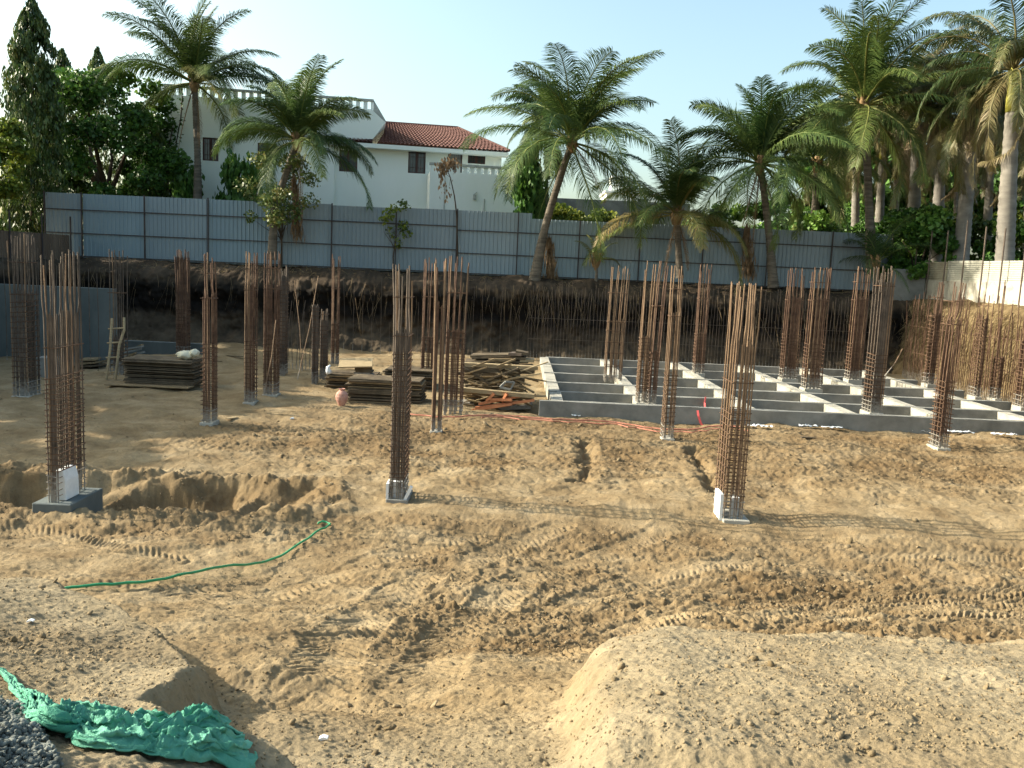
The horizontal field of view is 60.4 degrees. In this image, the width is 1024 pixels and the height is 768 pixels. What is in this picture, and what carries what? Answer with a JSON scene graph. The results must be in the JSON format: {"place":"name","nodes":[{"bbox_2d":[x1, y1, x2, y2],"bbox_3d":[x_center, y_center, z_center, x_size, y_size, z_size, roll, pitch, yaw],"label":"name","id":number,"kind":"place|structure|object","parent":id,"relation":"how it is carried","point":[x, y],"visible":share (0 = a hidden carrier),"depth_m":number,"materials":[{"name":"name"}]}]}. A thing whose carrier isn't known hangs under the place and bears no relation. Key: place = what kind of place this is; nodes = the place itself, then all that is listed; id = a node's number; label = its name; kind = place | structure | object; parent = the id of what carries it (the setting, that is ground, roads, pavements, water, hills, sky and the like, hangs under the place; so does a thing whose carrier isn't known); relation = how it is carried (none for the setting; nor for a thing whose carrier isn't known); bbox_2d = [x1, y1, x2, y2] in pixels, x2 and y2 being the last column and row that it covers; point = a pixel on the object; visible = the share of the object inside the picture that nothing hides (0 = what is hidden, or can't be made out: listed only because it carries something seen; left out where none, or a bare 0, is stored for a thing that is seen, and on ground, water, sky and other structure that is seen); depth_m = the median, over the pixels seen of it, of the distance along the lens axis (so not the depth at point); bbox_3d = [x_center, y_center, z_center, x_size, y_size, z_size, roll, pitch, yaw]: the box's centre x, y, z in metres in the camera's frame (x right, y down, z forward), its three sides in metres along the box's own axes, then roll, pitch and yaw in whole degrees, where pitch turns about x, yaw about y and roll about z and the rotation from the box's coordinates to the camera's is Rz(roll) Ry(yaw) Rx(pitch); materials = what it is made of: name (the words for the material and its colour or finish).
{"place":"outdoors","nodes":[
{"label":"outdoors","id":0,"kind":"place"},
{"bbox_2d":[0,695,63,767],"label":"gravel","id":1,"kind":"structure","parent":0,"point":[22,737],"depth_m":2.78,"materials":[{"name":"gravel"}]},
{"bbox_2d":[0,258,67,285],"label":"embankment","id":2,"kind":"structure","parent":0,"point":[5,276],"depth_m":38.27,"materials":[{"name":"soil"}]},
{"bbox_2d":[0,209,71,260],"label":"sheet metal fence","id":3,"kind":"object","parent":2,"relation":"on","point":[57,244],"visible":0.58,"depth_m":40.31,"materials":[{"name":"metal"}]},
{"bbox_2d":[80,249,837,290],"bbox_3d":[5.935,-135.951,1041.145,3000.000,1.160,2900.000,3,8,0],"label":"terrain","id":4,"kind":"structure","parent":0,"point":[401,271],"depth_m":42.98,"materials":[{"name":"soil"}]},
{"bbox_2d":[0,116,36,201],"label":"broad tree","id":5,"kind":"object","parent":4,"relation":"on","point":[13,182],"visible":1,"depth_m":40.15,"materials":[{"name":"green plant"}]},
{"bbox_2d":[0,0,80,232],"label":"mast tree","id":6,"kind":"object","parent":4,"relation":"on","point":[23,50],"visible":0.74,"depth_m":42.95,"materials":[{"name":"green plant"}]},
{"bbox_2d":[37,48,88,251],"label":"mast tree","id":7,"kind":"object","parent":4,"relation":"on","point":[63,61],"visible":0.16,"depth_m":50.14,"materials":[{"name":"green plant"}]},
{"bbox_2d":[83,46,126,253],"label":"mast tree","id":8,"kind":"object","parent":4,"relation":"on","point":[94,62],"visible":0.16,"depth_m":53.12,"materials":[{"name":"green plant"}]},
{"bbox_2d":[23,65,193,205],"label":"broad tree","id":9,"kind":"object","parent":4,"relation":"on","point":[80,93],"visible":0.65,"depth_m":46.70,"materials":[{"name":"green plant"}]},
{"bbox_2d":[138,124,174,232],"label":"mast tree","id":10,"kind":"object","parent":4,"relation":"on","point":[158,137],"visible":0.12,"depth_m":49.11,"materials":[{"name":"green plant"}]},
{"bbox_2d":[169,165,204,198],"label":"drooping shrub","id":11,"kind":"object","parent":4,"relation":"on","point":[183,185],"visible":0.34,"depth_m":48.32,"materials":[{"name":"green plant"}]},
{"bbox_2d":[89,0,289,198],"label":"coconut palm","id":12,"kind":"object","parent":4,"relation":"on","point":[193,55],"visible":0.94,"depth_m":46.14,"materials":[{"name":"green plant"}]},
{"bbox_2d":[212,147,262,200],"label":"drooping shrub","id":13,"kind":"object","parent":4,"relation":"on","point":[233,168],"visible":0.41,"depth_m":48.12,"materials":[{"name":"green plant"}]},
{"bbox_2d":[163,83,518,212],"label":"house","id":14,"kind":"structure","parent":4,"relation":"on","point":[406,156],"depth_m":52.57,"materials":[{"name":"paint"}]},
{"bbox_2d":[408,151,425,173],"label":"window","id":15,"kind":"structure","parent":14,"relation":"in","point":[416,160],"depth_m":53.74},
{"bbox_2d":[378,199,412,263],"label":"sapling","id":16,"kind":"object","parent":4,"relation":"on","point":[389,216],"visible":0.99,"depth_m":42.41,"materials":[{"name":"green plant"}]},
{"bbox_2d":[511,153,547,234],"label":"tree","id":17,"kind":"object","parent":4,"relation":"on","point":[528,187],"visible":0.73,"depth_m":48.55,"materials":[{"name":"green plant"}]},
{"bbox_2d":[542,235,557,279],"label":"dry palm frond","id":18,"kind":"object","parent":4,"relation":"on","point":[551,263],"visible":0.98,"depth_m":42.64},
{"bbox_2d":[551,202,621,222],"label":"bush","id":19,"kind":"object","parent":4,"relation":"on","point":[564,212],"visible":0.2,"depth_m":50.87,"materials":[{"name":"green plant"}]},
{"bbox_2d":[556,198,689,224],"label":"garden wall","id":20,"kind":"structure","parent":4,"relation":"on","point":[620,207],"depth_m":54.99,"materials":[{"name":"concrete"}]},
{"bbox_2d":[705,202,775,257],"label":"bush","id":21,"kind":"object","parent":4,"relation":"on","point":[733,212],"visible":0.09,"depth_m":48.04,"materials":[{"name":"green plant"}]},
{"bbox_2d":[751,196,844,256],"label":"bush","id":22,"kind":"object","parent":4,"relation":"on","point":[809,223],"visible":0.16,"depth_m":47.56,"materials":[{"name":"green plant"}]},
{"bbox_2d":[771,161,863,229],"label":"broad tree","id":23,"kind":"object","parent":4,"relation":"on","point":[822,206],"visible":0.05,"depth_m":63.02,"materials":[{"name":"green plant"}]},
{"bbox_2d":[816,60,904,225],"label":"royal palm","id":24,"kind":"object","parent":4,"relation":"on","point":[855,218],"visible":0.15,"depth_m":51.18,"materials":[{"name":"green plant"}]},
{"bbox_2d":[828,71,930,221],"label":"royal palm","id":25,"kind":"object","parent":4,"relation":"on","point":[880,202],"visible":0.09,"depth_m":50.70,"materials":[{"name":"green plant"}]},
{"bbox_2d":[764,0,998,274],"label":"coconut palm","id":26,"kind":"object","parent":4,"relation":"on","point":[868,72],"visible":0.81,"depth_m":40.31,"materials":[{"name":"green plant"}]},
{"bbox_2d":[840,214,939,293],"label":"palm sapling","id":27,"kind":"object","parent":4,"relation":"on","point":[882,248],"visible":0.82,"depth_m":40.95,"materials":[{"name":"green plant"}]},
{"bbox_2d":[841,117,953,216],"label":"royal palm","id":28,"kind":"object","parent":4,"relation":"on","point":[895,182],"visible":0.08,"depth_m":53.17,"materials":[{"name":"green plant"}]},
{"bbox_2d":[870,23,978,208],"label":"royal palm","id":29,"kind":"object","parent":4,"relation":"on","point":[914,196],"visible":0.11,"depth_m":47.50,"materials":[{"name":"green plant"}]},
{"bbox_2d":[873,142,980,218],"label":"broad tree","id":30,"kind":"object","parent":4,"relation":"on","point":[889,191],"visible":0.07,"depth_m":58.52,"materials":[{"name":"green plant"}]},
{"bbox_2d":[869,38,1001,280],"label":"royal palm","id":31,"kind":"object","parent":4,"relation":"on","point":[940,198],"visible":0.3,"depth_m":42.11,"materials":[{"name":"green plant"}]},
{"bbox_2d":[914,202,992,281],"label":"bush","id":32,"kind":"object","parent":4,"relation":"on","point":[980,227],"visible":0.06,"depth_m":45.30,"materials":[{"name":"green plant"}]},
{"bbox_2d":[893,32,1023,260],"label":"royal palm","id":33,"kind":"object","parent":4,"relation":"on","point":[965,204],"visible":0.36,"depth_m":40.50,"materials":[{"name":"green plant"}]},
{"bbox_2d":[909,0,1023,282],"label":"royal palm","id":34,"kind":"object","parent":4,"relation":"on","point":[1006,48],"visible":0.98,"depth_m":36.37,"materials":[{"name":"green plant"}]},
{"bbox_2d":[932,58,1023,256],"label":"royal palm","id":35,"kind":"object","parent":4,"relation":"on","point":[989,192],"visible":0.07,"depth_m":45.81,"materials":[{"name":"green plant"}]},
{"bbox_2d":[951,209,1023,260],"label":"bush","id":36,"kind":"object","parent":4,"relation":"on","point":[1019,216],"visible":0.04,"depth_m":46.54,"materials":[{"name":"green plant"}]},
{"bbox_2d":[971,218,1023,281],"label":"bush","id":37,"kind":"object","parent":4,"relation":"on","point":[978,247],"visible":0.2,"depth_m":44.20,"materials":[{"name":"green plant"}]},
{"bbox_2d":[973,148,1023,250],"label":"broad tree","id":38,"kind":"object","parent":4,"relation":"on","point":[978,210],"visible":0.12,"depth_m":57.15,"materials":[{"name":"green plant"}]},
{"bbox_2d":[59,256,911,373],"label":"embankment","id":39,"kind":"structure","parent":0,"point":[152,319],"depth_m":41.04,"materials":[{"name":"soil"}]},
{"bbox_2d":[232,151,321,269],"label":"shrub","id":40,"kind":"object","parent":39,"relation":"on","point":[281,210],"visible":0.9,"depth_m":41.40,"materials":[{"name":"green plant"}]},
{"bbox_2d":[211,54,377,259],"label":"coconut palm","id":41,"kind":"object","parent":39,"relation":"on","point":[299,117],"visible":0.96,"depth_m":40.70,"materials":[{"name":"green plant"}]},
{"bbox_2d":[286,174,305,246],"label":"dry palm frond","id":42,"kind":"object","parent":41,"relation":"hanging from","point":[298,226],"visible":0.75,"depth_m":42.41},
{"bbox_2d":[434,153,461,256],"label":"withered sapling","id":43,"kind":"object","parent":39,"relation":"on","point":[449,164],"visible":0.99,"depth_m":42.40,"materials":[{"name":"brown plant"}]},
{"bbox_2d":[43,191,893,292],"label":"sheet metal fence","id":44,"kind":"object","parent":39,"relation":"on","point":[489,243],"visible":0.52,"depth_m":43.07,"materials":[{"name":"metal"}]},
{"bbox_2d":[71,266,916,357],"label":"roots","id":45,"kind":"object","parent":39,"relation":"hanging from","point":[533,310],"visible":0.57,"depth_m":40.68,"materials":[{"name":"plant"}]},
{"bbox_2d":[457,42,671,281],"bbox_3d":[2.284,-10.054,41.204,9.785,10.607,9.970,3,8,0],"label":"coconut palm","id":46,"kind":"object","parent":39,"relation":"on","point":[570,116],"visible":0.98,"depth_m":39.93,"materials":[{"name":"green plant"}]},
{"bbox_2d":[581,116,748,288],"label":"coconut palm","id":47,"kind":"object","parent":39,"relation":"on","point":[678,194],"visible":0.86,"depth_m":41.14,"materials":[{"name":"green plant"}]},
{"bbox_2d":[661,74,858,287],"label":"coconut palm","id":48,"kind":"object","parent":39,"relation":"on","point":[762,137],"visible":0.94,"depth_m":40.44,"materials":[{"name":"green plant"}]},
{"bbox_2d":[740,223,758,283],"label":"dry palm frond","id":49,"kind":"object","parent":48,"relation":"hanging from","point":[748,264],"visible":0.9,"depth_m":42.55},
{"bbox_2d":[0,339,1023,767],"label":"ground","id":50,"kind":"structure","parent":0,"point":[538,485],"depth_m":10.77,"materials":[{"name":"sand"}]},
{"bbox_2d":[7,233,40,397],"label":"rebar column","id":51,"kind":"structure","parent":50,"relation":"on","point":[28,301],"depth_m":23.32,"materials":[{"name":"metal"}]},
{"bbox_2d":[2,242,99,367],"bbox_3d":[-16.046,-2.660,30.409,3.526,4.344,0.104,3,8,0],"label":"rebar mat","id":52,"kind":"object","parent":50,"relation":"on","point":[56,300],"visible":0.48,"depth_m":30.37,"materials":[{"name":"metal"}]},
{"bbox_2d":[0,284,116,361],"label":"concrete wall","id":53,"kind":"structure","parent":50,"relation":"on","point":[90,300],"depth_m":31.55,"materials":[{"name":"concrete"}]},
{"bbox_2d":[32,250,102,512],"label":"rebar column","id":54,"kind":"structure","parent":50,"relation":"on","point":[69,493],"depth_m":13.17,"materials":[{"name":"metal"}]},
{"bbox_2d":[74,344,144,368],"bbox_3d":[-14.059,-0.880,30.700,2.172,1.051,1.152,3,8,0],"label":"plank pile","id":55,"kind":"object","parent":50,"relation":"on","point":[92,361],"visible":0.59,"depth_m":30.83,"materials":[{"name":"wood"}]},
{"bbox_2d":[104,317,124,379],"bbox_3d":[-12.299,-1.096,27.250,0.548,1.931,0.575,3,8,0],"label":"ladder","id":56,"kind":"object","parent":50,"relation":"on","point":[110,343],"visible":1,"depth_m":27.22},
{"bbox_2d":[108,249,128,374],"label":"rebar column","id":57,"kind":"structure","parent":50,"relation":"on","point":[122,350],"depth_m":28.76,"materials":[{"name":"metal"}]},
{"bbox_2d":[0,667,257,767],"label":"shade net","id":58,"kind":"object","parent":50,"relation":"on","point":[199,733],"visible":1,"depth_m":3.06,"materials":[{"name":"fabric"}]},
{"bbox_2d":[104,355,205,388],"bbox_3d":[-10.766,-0.374,26.709,2.523,0.779,1.640,3,8,0],"label":"plywood stack","id":59,"kind":"object","parent":50,"relation":"on","point":[159,371],"visible":0.88,"depth_m":26.42,"materials":[{"name":"brown wood"}]},
{"bbox_2d":[125,340,202,354],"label":"wall","id":60,"kind":"structure","parent":50,"relation":"on","point":[155,347],"depth_m":34.79,"materials":[{"name":"concrete"}]},
{"bbox_2d":[174,249,190,356],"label":"rebar column","id":61,"kind":"structure","parent":50,"relation":"on","point":[183,309],"depth_m":33.54,"materials":[{"name":"metal"}]},
{"bbox_2d":[65,520,330,588],"bbox_3d":[-3.413,2.068,10.787,0.660,0.662,5.085,5,8,19],"label":"hose","id":62,"kind":"object","parent":50,"relation":"on","point":[178,574],"visible":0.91,"depth_m":9.60,"materials":[{"name":"rubber"}]},
{"bbox_2d":[199,252,218,425],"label":"rebar column","id":63,"kind":"structure","parent":50,"relation":"on","point":[207,420],"depth_m":20.79,"materials":[{"name":"metal"}]},
{"bbox_2d":[243,251,258,405],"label":"rebar column","id":64,"kind":"structure","parent":50,"relation":"on","point":[251,303],"depth_m":24.05,"materials":[{"name":"metal"}]},
{"bbox_2d":[262,251,280,396],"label":"rebar column","id":65,"kind":"structure","parent":50,"relation":"on","point":[268,333],"depth_m":25.27,"materials":[{"name":"metal"}]},
{"bbox_2d":[278,265,288,375],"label":"rebar column","id":66,"kind":"structure","parent":50,"relation":"on","point":[284,327],"depth_m":29.75,"materials":[{"name":"metal"}]},
{"bbox_2d":[311,304,319,383],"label":"rebar column","id":67,"kind":"structure","parent":50,"relation":"on","point":[315,315],"depth_m":28.35,"materials":[{"name":"metal"}]},
{"bbox_2d":[319,308,328,378],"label":"rebar column","id":68,"kind":"structure","parent":50,"relation":"on","point":[324,341],"depth_m":29.14,"materials":[{"name":"metal"}]},
{"bbox_2d":[330,254,340,363],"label":"rebar column","id":69,"kind":"structure","parent":50,"relation":"on","point":[333,345],"depth_m":34.29,"materials":[{"name":"metal"}]},
{"bbox_2d":[324,370,381,387],"bbox_3d":[-5.137,-0.120,28.572,1.718,0.492,1.235,3,8,0],"label":"plywood stack","id":70,"kind":"object","parent":50,"relation":"on","point":[336,378],"visible":0.47,"depth_m":28.08,"materials":[{"name":"brown wood"}]},
{"bbox_2d":[345,374,426,404],"bbox_3d":[-3.713,0.172,25.822,2.315,0.734,1.334,3,8,0],"label":"plywood stack","id":71,"kind":"object","parent":50,"relation":"on","point":[369,388],"visible":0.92,"depth_m":25.28,"materials":[{"name":"brown wood"}]},
{"bbox_2d":[386,264,414,503],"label":"rebar column","id":72,"kind":"structure","parent":50,"relation":"on","point":[397,489],"depth_m":14.78,"materials":[{"name":"metal"}]},
{"bbox_2d":[382,365,432,389],"bbox_3d":[-3.347,-0.175,28.864,1.699,0.699,1.319,3,8,0],"label":"plywood stack","id":73,"kind":"object","parent":50,"relation":"on","point":[427,374],"visible":0.24,"depth_m":28.34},
{"bbox_2d":[420,257,436,373],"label":"rebar column","id":74,"kind":"structure","parent":50,"relation":"on","point":[428,347],"depth_m":28.77,"materials":[{"name":"metal"}]},
{"bbox_2d":[430,258,446,432],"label":"rebar column","id":75,"kind":"structure","parent":50,"relation":"on","point":[438,429],"depth_m":21.17,"materials":[{"name":"metal"}]},
{"bbox_2d":[443,256,469,414],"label":"rebar column","id":76,"kind":"structure","parent":50,"relation":"on","point":[455,366],"depth_m":23.75,"materials":[{"name":"metal"}]},
{"bbox_2d":[458,349,547,411],"bbox_3d":[-0.299,0.000,25.801,2.614,1.927,2.717,3,8,0],"label":"plank heap","id":77,"kind":"object","parent":50,"relation":"on","point":[496,381],"visible":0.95,"depth_m":25.10,"materials":[{"name":"brown wood"}]},
{"bbox_2d":[0,367,1023,767],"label":"soil clods","id":78,"kind":"object","parent":50,"relation":"on","point":[614,679],"visible":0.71,"depth_m":4.89,"materials":[{"name":"soil"}]},
{"bbox_2d":[410,413,747,432],"bbox_3d":[1.651,1.004,22.862,8.883,0.120,1.028,3,8,2],"label":"red cord","id":79,"kind":"object","parent":50,"relation":"on","point":[537,418],"visible":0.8,"depth_m":22.99,"materials":[{"name":"plastic"}]},
{"bbox_2d":[660,265,683,440],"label":"rebar column","id":80,"kind":"structure","parent":50,"relation":"on","point":[665,400],"depth_m":21.58,"materials":[{"name":"metal"}]},
{"bbox_2d":[527,284,888,368],"bbox_3d":[8.516,-2.384,38.167,15.622,3.696,0.112,3,8,0],"label":"rebar mat","id":81,"kind":"object","parent":50,"relation":"on","point":[627,342],"visible":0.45,"depth_m":38.15,"materials":[{"name":"metal"}]},
{"bbox_2d":[713,281,762,524],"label":"rebar column","id":82,"kind":"structure","parent":50,"relation":"on","point":[733,513],"depth_m":14.77,"materials":[{"name":"metal"}]},
{"bbox_2d":[539,357,1023,434],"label":"ground beam grid","id":83,"kind":"object","parent":50,"relation":"on","point":[578,386],"visible":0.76,"depth_m":26.38,"materials":[{"name":"concrete"}]},
{"bbox_2d":[603,266,629,381],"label":"rebar column","id":84,"kind":"structure","parent":83,"relation":"on","point":[615,365],"depth_m":29.79,"materials":[{"name":"metal"}]},
{"bbox_2d":[634,261,656,403],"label":"rebar column","id":85,"kind":"structure","parent":83,"relation":"on","point":[645,368],"depth_m":24.73,"materials":[{"name":"metal"}]},
{"bbox_2d":[646,261,668,403],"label":"rebar column","id":86,"kind":"structure","parent":83,"relation":"on","point":[654,378],"depth_m":24.52,"materials":[{"name":"metal"}]},
{"bbox_2d":[691,264,711,377],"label":"rebar column","id":87,"kind":"structure","parent":83,"relation":"on","point":[697,361],"depth_m":32.84,"materials":[{"name":"metal"}]},
{"bbox_2d":[778,268,804,382],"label":"rebar column","id":88,"kind":"structure","parent":83,"relation":"on","point":[792,355],"depth_m":32.54,"materials":[{"name":"metal"}]},
{"bbox_2d":[799,267,831,392],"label":"rebar column","id":89,"kind":"structure","parent":83,"relation":"on","point":[814,386],"depth_m":29.74,"materials":[{"name":"metal"}]},
{"bbox_2d":[843,266,870,384],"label":"rebar column","id":90,"kind":"structure","parent":83,"relation":"on","point":[858,308],"depth_m":32.98,"materials":[{"name":"metal"}]},
{"bbox_2d":[921,282,944,388],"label":"rebar column","id":91,"kind":"structure","parent":83,"relation":"on","point":[932,359],"depth_m":32.93,"materials":[{"name":"metal"}]},
{"bbox_2d":[859,266,895,413],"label":"rebar column","id":92,"kind":"structure","parent":50,"relation":"on","point":[879,359],"depth_m":24.74,"materials":[{"name":"metal"}]},
{"bbox_2d":[927,282,966,450],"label":"rebar column","id":93,"kind":"structure","parent":50,"relation":"on","point":[940,401],"depth_m":21.89,"materials":[{"name":"metal"}]},
{"bbox_2d":[902,292,1023,404],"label":"rebar mat","id":94,"kind":"object","parent":50,"relation":"on","point":[964,344],"visible":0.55,"depth_m":32.88,"materials":[{"name":"metal"}]},
{"bbox_2d":[967,295,989,399],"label":"rebar column","id":95,"kind":"structure","parent":50,"relation":"on","point":[973,396],"depth_m":30.02,"materials":[{"name":"metal"}]},
{"bbox_2d":[986,280,1006,400],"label":"rebar column","id":96,"kind":"structure","parent":50,"relation":"on","point":[1001,363],"depth_m":29.90,"materials":[{"name":"metal"}]},
{"bbox_2d":[1011,339,1023,410],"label":"rebar column","id":97,"kind":"structure","parent":50,"relation":"on","point":[1016,406],"depth_m":28.11,"materials":[{"name":"metal"}]},
{"bbox_2d":[0,0,1023,257],"label":"sky","id":98,"kind":"structure","parent":0,"point":[435,62],"materials":[{"name":"blue"}]},
{"bbox_2d":[502,75,590,206],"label":"coconut palm","id":99,"kind":"object","parent":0,"point":[523,101],"visible":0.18,"depth_m":48.26,"materials":[{"name":"green plant"}]},
{"bbox_2d":[740,90,891,231],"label":"coconut palm","id":100,"kind":"object","parent":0,"point":[811,155],"visible":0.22,"depth_m":47.66,"materials":[{"name":"green plant"}]},
{"bbox_2d":[889,299,1023,404],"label":"embankment","id":101,"kind":"structure","parent":0,"point":[897,367],"depth_m":35.02,"materials":[{"name":"soil"}]},
{"bbox_2d":[891,269,925,300],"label":"boundary wall","id":102,"kind":"structure","parent":101,"relation":"on","point":[916,287],"depth_m":41.65,"materials":[{"name":"concrete"}]},
{"bbox_2d":[874,203,959,286],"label":"bush","id":103,"kind":"object","parent":101,"relation":"on","point":[928,220],"visible":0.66,"depth_m":41.52,"materials":[{"name":"green plant"}]},
{"bbox_2d":[892,300,1023,385],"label":"dry grass","id":104,"kind":"structure","parent":101,"relation":"on","point":[971,325],"depth_m":35.19,"materials":[{"name":"plant"}]},
{"bbox_2d":[917,261,1023,305],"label":"boundary wall","id":105,"kind":"structure","parent":101,"relation":"on","point":[1011,271],"depth_m":36.98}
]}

